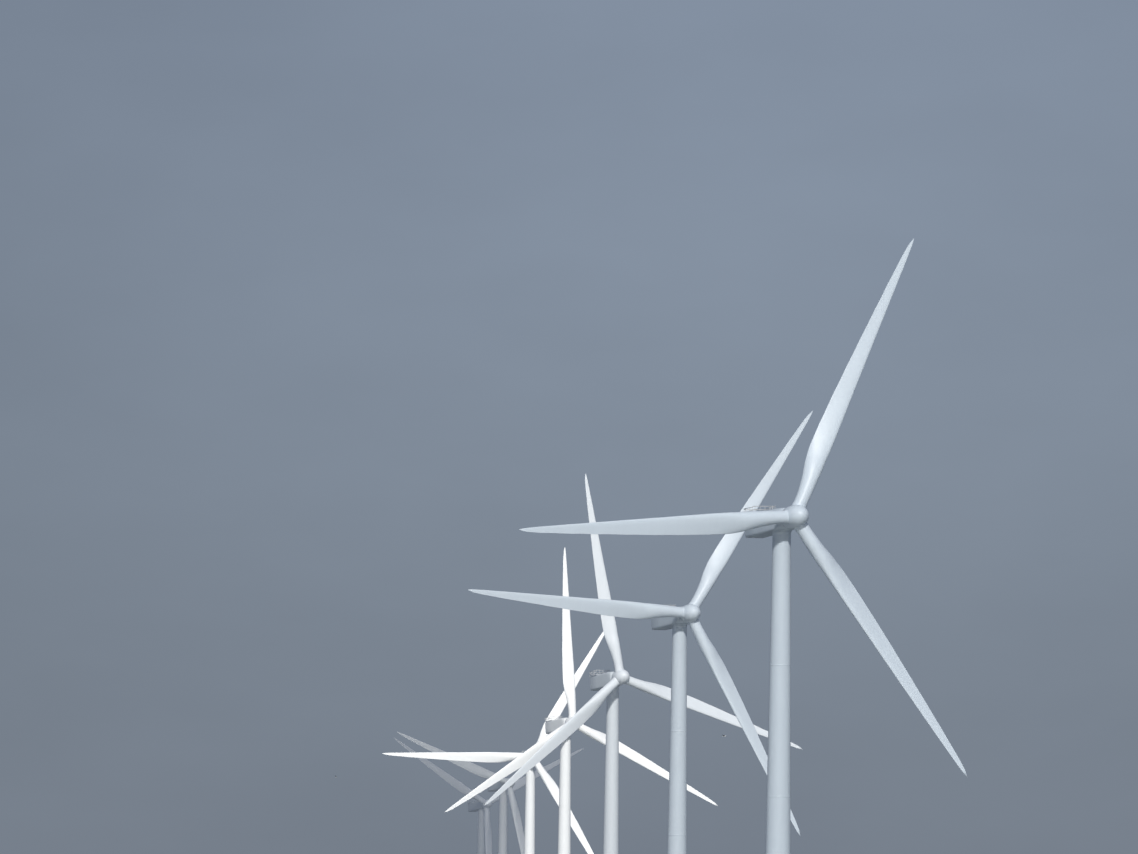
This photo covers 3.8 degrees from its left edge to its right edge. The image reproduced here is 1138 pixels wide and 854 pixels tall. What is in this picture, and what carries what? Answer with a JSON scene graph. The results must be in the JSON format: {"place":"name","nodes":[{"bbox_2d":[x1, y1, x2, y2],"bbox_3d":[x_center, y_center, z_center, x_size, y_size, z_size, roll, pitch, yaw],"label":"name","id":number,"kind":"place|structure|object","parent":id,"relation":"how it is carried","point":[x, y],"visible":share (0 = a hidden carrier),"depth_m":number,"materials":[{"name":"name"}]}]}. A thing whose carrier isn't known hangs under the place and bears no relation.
{"place":"outdoors","nodes":[
{"label":"outdoors","id":0,"kind":"place"},
{"bbox_2d":[0,0,1137,853],"label":"sky","id":1,"kind":"structure","parent":0,"point":[309,310],"materials":[{"name":"grey"}]},
{"bbox_3d":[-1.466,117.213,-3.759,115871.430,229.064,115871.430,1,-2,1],"label":"sea","id":2,"kind":"structure","parent":0,"visible":0},
{"bbox_2d":[398,732,523,853],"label":"turbine","id":3,"kind":"object","parent":2,"relation":"in","point":[480,771],"visible":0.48,"depth_m":6942.90,"materials":[{"name":"paint"}]},
{"bbox_2d":[394,738,583,853],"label":"turbine","id":4,"kind":"object","parent":2,"relation":"in","point":[484,829],"visible":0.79,"depth_m":7732.24,"materials":[{"name":"paint"}]},
{"bbox_2d":[382,632,603,853],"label":"turbine","id":5,"kind":"object","parent":2,"relation":"in","point":[545,776],"visible":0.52,"depth_m":6153.34,"materials":[{"name":"paint"}]},
{"bbox_2d":[445,548,717,853],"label":"turbine","id":6,"kind":"object","parent":2,"relation":"in","point":[552,727],"visible":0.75,"depth_m":5367.06,"materials":[{"name":"paint"}]},
{"bbox_2d":[468,411,812,853],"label":"turbine","id":7,"kind":"object","parent":2,"relation":"in","point":[676,620],"visible":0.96,"depth_m":3787.45,"materials":[{"name":"paint"}]},
{"bbox_2d":[485,474,802,853],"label":"turbine","id":8,"kind":"object","parent":2,"relation":"in","point":[605,684],"visible":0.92,"depth_m":4576.68,"materials":[{"name":"paint"}]},
{"bbox_2d":[519,239,966,853],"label":"turbine","id":9,"kind":"object","parent":2,"relation":"in","point":[779,525],"visible":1,"depth_m":2998.26,"materials":[{"name":"paint"}]}
]}

